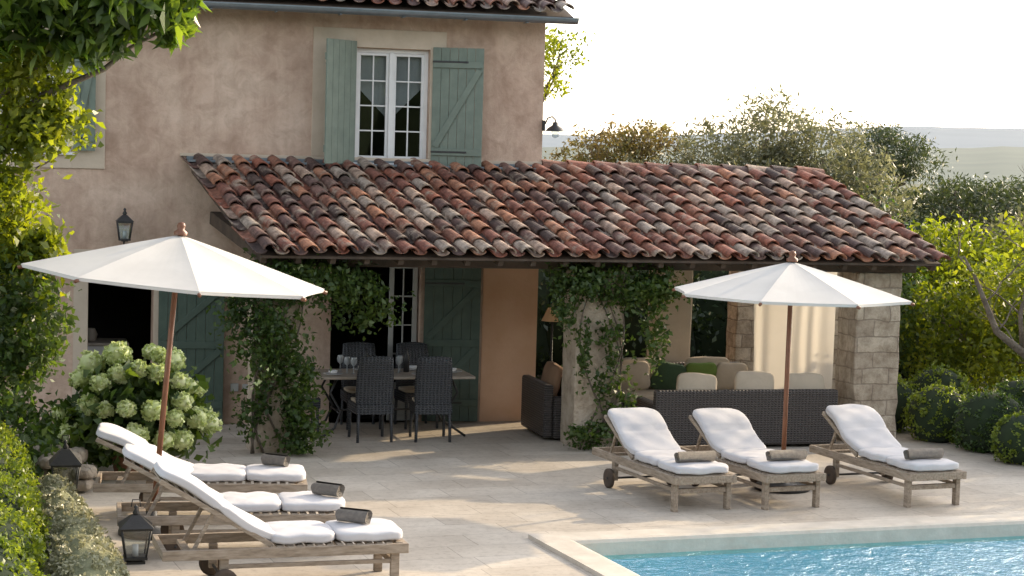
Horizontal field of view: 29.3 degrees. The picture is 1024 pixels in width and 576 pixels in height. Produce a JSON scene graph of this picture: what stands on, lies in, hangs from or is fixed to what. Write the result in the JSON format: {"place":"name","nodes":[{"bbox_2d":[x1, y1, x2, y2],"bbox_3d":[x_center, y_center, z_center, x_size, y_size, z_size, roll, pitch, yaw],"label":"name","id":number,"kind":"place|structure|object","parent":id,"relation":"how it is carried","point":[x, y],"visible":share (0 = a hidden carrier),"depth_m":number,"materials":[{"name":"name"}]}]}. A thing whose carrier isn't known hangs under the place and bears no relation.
{"place":"outdoors","nodes":[
{"label":"outdoors","id":0,"kind":"place"},
{"bbox_2d":[9,418,1023,575],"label":"patio paving","id":1,"kind":"structure","parent":0,"point":[486,498],"depth_m":20.52,"materials":[{"name":"beige stone"}]},
{"bbox_2d":[0,420,51,575],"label":"box hedge","id":2,"kind":"object","parent":1,"relation":"on","point":[23,546],"visible":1,"depth_m":15.99,"materials":[{"name":"green plant"}]},
{"bbox_2d":[0,383,112,481],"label":"leafy groundcover","id":3,"kind":"object","parent":1,"relation":"on","point":[31,435],"visible":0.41,"depth_m":21.47,"materials":[{"name":"green plant"}]},
{"bbox_2d":[33,444,96,491],"bbox_3d":[-4.632,1.843,20.190,0.670,0.431,1.000,0,4,-15],"label":"dry stone edging","id":4,"kind":"object","parent":1,"relation":"on","point":[87,473],"visible":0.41,"depth_m":19.84,"materials":[{"name":"grey stone"}]},
{"bbox_2d":[49,435,81,491],"bbox_3d":[-4.358,1.782,19.121,0.312,0.701,0.312,0,4,-15],"label":"floor lantern","id":5,"kind":"object","parent":1,"relation":"on","point":[65,456],"visible":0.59,"depth_m":19.02,"materials":[{"name":"metal"}]},
{"bbox_2d":[34,474,129,575],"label":"santolina border","id":6,"kind":"object","parent":1,"relation":"on","point":[80,544],"visible":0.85,"depth_m":16.27,"materials":[{"name":"green plant"}]},
{"bbox_2d":[47,340,222,471],"bbox_3d":[-3.994,1.286,20.825,1.854,1.498,1.626,0,4,-15],"label":"hydrangea bush","id":7,"kind":"object","parent":1,"relation":"on","point":[111,383],"visible":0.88,"depth_m":20.45,"materials":[{"name":"leaf"},{"name":"flower petals"},{"name":"bark"}]},
{"bbox_2d":[118,499,153,564],"bbox_3d":[-3.206,2.070,16.701,0.288,0.547,0.288,0,4,-15],"label":"floor lantern","id":8,"kind":"object","parent":1,"relation":"on","point":[135,521],"visible":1,"depth_m":16.64,"materials":[{"name":"metal"}]},
{"bbox_2d":[17,222,327,539],"bbox_3d":[-3.073,0.826,17.847,2.598,2.861,2.607,2,4,5],"label":"garden umbrella","id":9,"kind":"object","parent":1,"relation":"on","point":[180,262],"visible":0.95,"depth_m":17.19,"materials":[{"name":"canvas"},{"name":"wood"}]},
{"bbox_2d":[93,423,307,513],"bbox_3d":[-2.978,1.758,18.829,2.000,0.866,0.800,1,4,-8],"label":"sun lounger","id":10,"kind":"object","parent":1,"relation":"on","point":[273,469],"visible":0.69,"depth_m":18.62,"materials":[{"name":"white fabric"}]},
{"bbox_2d":[116,444,344,550],"bbox_3d":[-2.475,1.851,17.345,2.000,0.925,0.800,1,4,-12],"label":"sun lounger","id":11,"kind":"object","parent":1,"relation":"on","point":[325,500],"visible":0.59,"depth_m":17.18,"materials":[{"name":"white fabric"}]},
{"bbox_2d":[151,461,408,575],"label":"sun lounger","id":12,"kind":"object","parent":1,"relation":"on","point":[356,526],"visible":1,"depth_m":15.88,"materials":[{"name":"white fabric"}]},
{"bbox_2d":[299,394,320,431],"bbox_3d":[-2.679,1.273,24.251,0.556,1.061,0.462,0,4,-15],"label":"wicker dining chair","id":13,"kind":"object","parent":1,"relation":"on","point":[318,404],"visible":0.05,"depth_m":24.11,"materials":[{"name":"grey wicker"}]},
{"bbox_2d":[206,248,415,456],"bbox_3d":[-2.330,0.743,22.597,2.376,2.410,0.835,0,4,-15],"label":"climbing jasmine","id":14,"kind":"object","parent":1,"relation":"on","point":[341,285],"visible":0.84,"depth_m":22.47,"materials":[{"name":"green plant"}]},
{"bbox_2d":[340,342,380,429],"bbox_3d":[-1.922,1.240,24.977,0.462,1.061,0.556,0,4,-15],"label":"wicker dining chair","id":15,"kind":"object","parent":1,"relation":"on","point":[350,350],"visible":0.41,"depth_m":25.11,"materials":[{"name":"black wicker"}]},
{"bbox_2d":[348,356,393,442],"bbox_3d":[-1.711,1.327,23.882,0.462,1.061,0.556,0,4,-18],"label":"wicker dining chair","id":16,"kind":"object","parent":1,"relation":"on","point":[374,384],"visible":1,"depth_m":23.68,"materials":[{"name":"black wicker"}]},
{"bbox_2d":[314,348,475,436],"bbox_3d":[-1.532,1.287,24.485,2.000,1.066,0.860,0,4,-15],"label":"dining table","id":17,"kind":"object","parent":1,"relation":"on","point":[407,371],"visible":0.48,"depth_m":24.37,"materials":[{"name":"stone"}]},
{"bbox_2d":[394,342,437,428],"bbox_3d":[-1.230,1.246,25.162,0.462,1.061,0.556,0,4,-21],"label":"wicker dining chair","id":18,"kind":"object","parent":1,"relation":"on","point":[404,391],"visible":0.35,"depth_m":25.27,"materials":[{"name":"black wicker"}]},
{"bbox_2d":[409,356,452,441],"bbox_3d":[-0.990,1.336,24.033,0.462,1.061,0.556,1,4,-12],"label":"wicker dining chair","id":19,"kind":"object","parent":1,"relation":"on","point":[433,386],"visible":1,"depth_m":23.83,"materials":[{"name":"black wicker"}]},
{"bbox_2d":[521,361,562,438],"bbox_3d":[0.639,1.380,24.780,0.790,0.893,1.100,0,4,-15],"label":"wicker sofa","id":20,"kind":"object","parent":1,"relation":"on","point":[541,407],"visible":0.48,"depth_m":24.42,"materials":[{"name":"brown wicker"}]},
{"bbox_2d":[541,308,561,360],"bbox_3d":[0.508,1.023,25.651,0.280,1.530,0.276,0,4,-15],"label":"floor lamp","id":21,"kind":"object","parent":1,"relation":"on","point":[548,317],"visible":0.34,"depth_m":25.55,"materials":[{"name":"metal"}]},
{"bbox_2d":[181,153,950,452],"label":"tiled portico","id":22,"kind":"structure","parent":1,"relation":"on","point":[510,230],"depth_m":24.29,"materials":[{"name":"tile"}]},
{"bbox_2d":[180,153,541,164],"bbox_3d":[-1.878,-1.652,25.094,4.700,0.039,0.029,0,4,-15],"label":"stone string","id":23,"kind":"object","parent":22,"relation":"attached to","point":[322,157],"visible":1,"depth_m":24.93,"materials":[{"name":"stone"}]},
{"bbox_2d":[186,156,542,169],"bbox_3d":[-1.806,-1.590,25.035,4.650,0.070,0.150,0,4,-15],"label":"flashing","id":24,"kind":"object","parent":22,"relation":"on","point":[191,159],"visible":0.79,"depth_m":24.80,"materials":[{"name":"metal"}]},
{"bbox_2d":[753,272,836,388],"bbox_3d":[3.699,0.668,25.902,1.570,1.925,0.024,0,4,-15],"label":"linen curtain","id":25,"kind":"object","parent":22,"relation":"hanging from","point":[812,338],"visible":0.36,"depth_m":25.92,"materials":[{"name":"fabric"}]},
{"bbox_2d":[540,262,691,450],"bbox_3d":[1.250,0.793,23.567,2.065,2.366,0.686,0,4,-15],"label":"climbing rose","id":26,"kind":"object","parent":1,"relation":"on","point":[651,287],"visible":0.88,"depth_m":23.51,"materials":[{"name":"green plant"}]},
{"bbox_2d":[592,407,736,511],"bbox_3d":[1.581,1.776,20.664,0.800,0.815,2.000,0,5,-22],"label":"sun lounger","id":27,"kind":"object","parent":1,"relation":"on","point":[644,437],"visible":1,"depth_m":20.52,"materials":[{"name":"white fabric"}]},
{"bbox_2d":[621,356,747,407],"bbox_3d":[2.172,1.357,25.727,2.000,0.885,0.840,0,4,-15],"label":"wicker sofa","id":28,"kind":"object","parent":1,"relation":"on","point":[723,370],"visible":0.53,"depth_m":25.63,"materials":[{"name":"beige fabric"}]},
{"bbox_2d":[634,371,837,445],"bbox_3d":[2.790,1.461,24.457,2.400,0.898,0.840,0,4,-15],"label":"wicker sofa","id":29,"kind":"object","parent":1,"relation":"on","point":[756,398],"visible":0.83,"depth_m":24.13,"materials":[{"name":"brown wicker"}]},
{"bbox_2d":[680,408,825,509],"bbox_3d":[2.528,1.789,20.918,0.800,0.805,2.000,0,5,-22],"label":"sun lounger","id":30,"kind":"object","parent":1,"relation":"on","point":[731,438],"visible":0.93,"depth_m":20.53,"materials":[{"name":"white fabric"}]},
{"bbox_2d":[528,513,1023,575],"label":"swimming pool","id":31,"kind":"structure","parent":1,"relation":"in","point":[596,553],"depth_m":18.87,"materials":[{"name":"liquid"}]},
{"bbox_2d":[672,250,914,493],"bbox_3d":[2.977,0.887,21.159,2.464,2.590,2.465,2,4,-1],"label":"garden umbrella","id":32,"kind":"object","parent":1,"relation":"on","point":[790,283],"visible":0.89,"depth_m":20.55,"materials":[{"name":"canvas"},{"name":"wood"}]},
{"bbox_2d":[809,404,966,507],"bbox_3d":[4.056,1.787,21.283,0.800,0.840,2.000,0,5,-22],"label":"sun lounger","id":33,"kind":"object","parent":1,"relation":"on","point":[866,436],"visible":1,"depth_m":21.20,"materials":[{"name":"white fabric"}]},
{"bbox_2d":[895,374,913,431],"bbox_3d":[4.973,1.497,25.955,0.889,0.794,0.867,0,4,-15],"label":"box ball","id":34,"kind":"object","parent":1,"relation":"on","point":[904,392],"visible":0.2,"depth_m":25.67,"materials":[{"name":"green plant"}]},
{"bbox_2d":[903,381,966,443],"bbox_3d":[5.458,1.586,25.161,0.927,0.756,0.939,0,4,-15],"label":"box ball","id":35,"kind":"object","parent":1,"relation":"on","point":[933,408],"visible":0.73,"depth_m":24.89,"materials":[{"name":"green plant"}]},
{"bbox_2d":[907,361,974,398],"bbox_3d":[5.689,1.435,26.129,0.944,0.941,0.944,5,5,37],"label":"box ball","id":36,"kind":"object","parent":1,"relation":"on","point":[941,375],"visible":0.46,"depth_m":25.91,"materials":[{"name":"green plant"}]},
{"bbox_2d":[950,386,1023,452],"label":"box ball","id":37,"kind":"object","parent":1,"relation":"on","point":[978,415],"visible":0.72,"depth_m":24.20,"materials":[{"name":"green plant"}]},
{"bbox_2d":[953,166,1023,358],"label":"bare fig tree","id":38,"kind":"object","parent":1,"relation":"on","point":[1012,344],"visible":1,"depth_m":24.48,"materials":[{"name":"brown plant"}]},
{"bbox_2d":[988,410,1023,465],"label":"box ball","id":39,"kind":"object","parent":1,"relation":"on","point":[1007,435],"visible":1,"depth_m":23.35,"materials":[{"name":"green plant"}]},
{"bbox_2d":[992,375,1023,406],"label":"box ball","id":40,"kind":"object","parent":1,"relation":"on","point":[1015,387],"visible":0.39,"depth_m":24.95,"materials":[{"name":"green plant"}]},
{"bbox_2d":[537,184,1021,393],"bbox_3d":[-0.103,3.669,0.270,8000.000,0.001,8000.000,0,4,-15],"label":"ground","id":41,"kind":"structure","parent":0,"point":[904,187],"depth_m":212.24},
{"bbox_2d":[0,214,85,422],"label":"holm oak","id":42,"kind":"object","parent":41,"relation":"on","point":[23,345],"visible":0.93,"depth_m":18.28,"materials":[{"name":"green plant"}]},
{"bbox_2d":[0,30,105,253],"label":"ash tree","id":43,"kind":"object","parent":41,"relation":"on","point":[46,123],"visible":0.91,"depth_m":17.84,"materials":[{"name":"green plant"}]},
{"bbox_2d":[0,0,212,127],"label":"loquat tree","id":44,"kind":"object","parent":41,"relation":"on","point":[90,34],"visible":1,"depth_m":17.36,"materials":[{"name":"green plant"}]},
{"bbox_2d":[1,8,545,425],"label":"walls","id":45,"kind":"structure","parent":41,"relation":"on","point":[230,81],"depth_m":24.61,"materials":[{"name":"paint"}]},
{"bbox_2d":[0,44,73,154],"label":"side window frame","id":46,"kind":"object","parent":45,"relation":"attached to","point":[69,152],"visible":0.04,"depth_m":24.12,"materials":[{"name":"white paint"}]},
{"bbox_2d":[73,59,95,150],"bbox_3d":[-5.249,-2.347,24.059,0.268,1.320,0.052,1,4,-7],"label":"side shutter","id":47,"kind":"object","parent":46,"relation":"attached to","point":[86,96],"visible":0.42,"depth_m":24.07,"materials":[{"name":"paint"}]},
{"bbox_2d":[115,208,133,243],"bbox_3d":[-4.798,-0.761,24.257,0.216,0.473,0.334,0,4,-15],"label":"wall lantern","id":48,"kind":"object","parent":45,"relation":"attached to","point":[124,218],"depth_m":24.15,"materials":[{"name":"metal"}]},
{"bbox_2d":[158,291,224,420],"bbox_3d":[-4.033,0.715,24.631,0.818,2.000,0.052,1,4,-11],"label":"door shutter","id":49,"kind":"object","parent":45,"relation":"attached to","point":[198,343],"depth_m":24.64,"materials":[{"name":"paint"}]},
{"bbox_2d":[10,56,420,418],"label":"rooms","id":50,"kind":"object","parent":45,"relation":"in","point":[114,311],"visible":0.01,"depth_m":28.57,"materials":[{"name":"black"}]},
{"bbox_2d":[88,328,128,354],"bbox_3d":[-5.433,1.064,25.628,0.790,1.080,0.640,0,4,-15],"label":"kitchen unit","id":51,"kind":"object","parent":50,"relation":"on","point":[96,343],"visible":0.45,"depth_m":25.50,"materials":[{"name":"white paint"}]},
{"bbox_2d":[0,27,446,394],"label":"stone surrounds","id":52,"kind":"object","parent":45,"relation":"attached to","point":[393,39],"visible":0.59,"depth_m":24.84,"materials":[{"name":"stone"}]},
{"bbox_2d":[230,383,247,390],"bbox_3d":[-3.467,1.262,24.906,0.220,0.100,0.028,0,4,-15],"label":"outdoor socket","id":53,"kind":"object","parent":45,"relation":"attached to","point":[234,386],"visible":0.77,"depth_m":24.88,"materials":[{"name":"grey paint"}]},
{"bbox_2d":[323,38,356,163],"bbox_3d":[-2.174,-2.351,24.746,0.052,1.560,0.598,4,5,33],"label":"shutter","id":54,"kind":"object","parent":45,"relation":"attached to","point":[340,99],"visible":0.98,"depth_m":24.71,"materials":[{"name":"paint"}]},
{"bbox_2d":[203,0,572,17],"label":"roof deck","id":55,"kind":"structure","parent":45,"relation":"attached to","point":[513,9],"depth_m":24.85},
{"bbox_2d":[197,1,578,24],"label":"gutter","id":56,"kind":"object","parent":55,"relation":"attached to","point":[210,5],"visible":0.74,"depth_m":24.48,"materials":[{"name":"metal"}]},
{"bbox_2d":[319,0,573,11],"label":"roof tiles","id":57,"kind":"object","parent":55,"relation":"attached to","point":[552,5],"visible":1,"depth_m":24.98,"materials":[{"name":"ceramic"}]},
{"bbox_2d":[353,48,428,164],"bbox_3d":[-1.552,-2.318,25.195,1.030,1.493,0.220,0,4,-15],"label":"window frame","id":58,"kind":"object","parent":45,"relation":"attached to","point":[390,81],"visible":0.96,"depth_m":25.24,"materials":[{"name":"white paint"}]},
{"bbox_2d":[360,55,420,115],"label":"lace curtains","id":59,"kind":"object","parent":58,"relation":"attached to","point":[380,74],"visible":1,"depth_m":25.31,"materials":[{"name":"white fabric"}]},
{"bbox_2d":[430,47,483,166],"bbox_3d":[-0.705,-2.325,25.223,0.658,1.520,0.052,2,4,2],"label":"shutter","id":60,"kind":"object","parent":58,"relation":"attached to","point":[446,130],"visible":0.99,"depth_m":25.22,"materials":[{"name":"paint"}]},
{"bbox_2d":[386,267,417,419],"bbox_3d":[-1.433,0.706,25.544,0.370,2.050,0.040,0,4,-15],"label":"french door leaf","id":61,"kind":"object","parent":45,"relation":"attached to","point":[401,413],"visible":0.51,"depth_m":25.51,"materials":[{"name":"grey paint"}]},
{"bbox_2d":[421,268,481,420],"bbox_3d":[-0.786,0.717,25.493,0.738,2.050,0.052,1,4,-10],"label":"dining shutter","id":62,"kind":"object","parent":45,"relation":"attached to","point":[447,329],"visible":0.64,"depth_m":25.48,"materials":[{"name":"paint"}]},
{"bbox_2d":[542,116,564,131],"bbox_3d":[0.553,-2.102,25.607,0.285,0.290,0.260,0,4,-15],"label":"swan neck lamp","id":63,"kind":"object","parent":45,"relation":"attached to","point":[555,126],"visible":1,"depth_m":25.57,"materials":[{"name":"metal"}]},
{"bbox_2d":[543,26,596,102],"bbox_3d":[0.228,-1.781,33.295,2.178,6.020,1.641,0,4,-15],"label":"tall poplar","id":64,"kind":"object","parent":41,"relation":"on","point":[558,46],"visible":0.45,"depth_m":33.04,"materials":[{"name":"green plant"}]},
{"bbox_2d":[544,114,685,162],"bbox_3d":[1.613,-0.783,32.575,2.615,4.211,1.910,0,4,-15],"label":"russet tree","id":65,"kind":"object","parent":41,"relation":"on","point":[628,146],"visible":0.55,"depth_m":32.25,"materials":[{"name":"brown plant"}]},
{"bbox_2d":[614,83,928,222],"bbox_3d":[3.974,-0.957,32.132,5.285,4.830,3.847,0,4,-15],"label":"olive tree","id":66,"kind":"object","parent":41,"relation":"on","point":[782,152],"visible":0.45,"depth_m":31.83,"materials":[{"name":"green plant"}]},
{"bbox_2d":[535,218,1019,378],"bbox_3d":[3.665,-0.008,31.791,11.064,2.951,2.870,0,4,-15],"label":"hedgerow","id":67,"kind":"object","parent":41,"relation":"on","point":[708,327],"visible":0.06,"depth_m":30.70,"materials":[{"name":"green plant"}]},
{"bbox_2d":[563,161,1021,260],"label":"distant woodland","id":68,"kind":"object","parent":41,"relation":"on","point":[909,220],"depth_m":91.13,"materials":[{"name":"green plant"}]},
{"bbox_2d":[802,116,958,214],"bbox_3d":[7.420,-1.304,40.413,3.345,4.522,3.029,0,4,-15],"label":"stone pine","id":69,"kind":"object","parent":41,"relation":"on","point":[887,135],"visible":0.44,"depth_m":39.86,"materials":[{"name":"green plant"}]},
{"bbox_2d":[856,176,950,378],"bbox_3d":[5.550,-0.007,29.878,2.377,3.344,4.154,0,4,-15],"label":"garden shrub","id":70,"kind":"object","parent":41,"relation":"on","point":[906,294],"visible":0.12,"depth_m":28.55,"materials":[{"name":"green plant"}]},
{"bbox_2d":[886,170,1023,251],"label":"tree","id":71,"kind":"object","parent":41,"relation":"on","point":[991,200],"visible":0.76,"depth_m":40.37,"materials":[{"name":"green plant"}]},
{"bbox_2d":[898,210,1023,391],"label":"bay laurel","id":72,"kind":"object","parent":41,"relation":"on","point":[968,246],"visible":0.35,"depth_m":29.76,"materials":[{"name":"green plant"}]},
{"bbox_2d":[899,237,1023,391],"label":"pomegranate shrub","id":73,"kind":"object","parent":41,"relation":"on","point":[983,336],"visible":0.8,"depth_m":27.72,"materials":[{"name":"green plant"}]},
{"bbox_2d":[962,203,1023,391],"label":"elder shrub","id":74,"kind":"object","parent":41,"relation":"on","point":[995,226],"visible":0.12,"depth_m":32.14,"materials":[{"name":"green plant"}]},
{"bbox_2d":[542,146,1023,186],"bbox_3d":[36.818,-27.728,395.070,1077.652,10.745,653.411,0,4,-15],"label":"wooded hills","id":75,"kind":"structure","parent":0,"point":[1000,161],"depth_m":367.39,"materials":[{"name":"foliage"},{"name":"grass"}]},
{"bbox_2d":[542,126,1023,148],"bbox_3d":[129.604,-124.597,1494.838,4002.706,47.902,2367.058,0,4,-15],"label":"distant hills","id":76,"kind":"structure","parent":0,"point":[949,137],"depth_m":1457.15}
]}

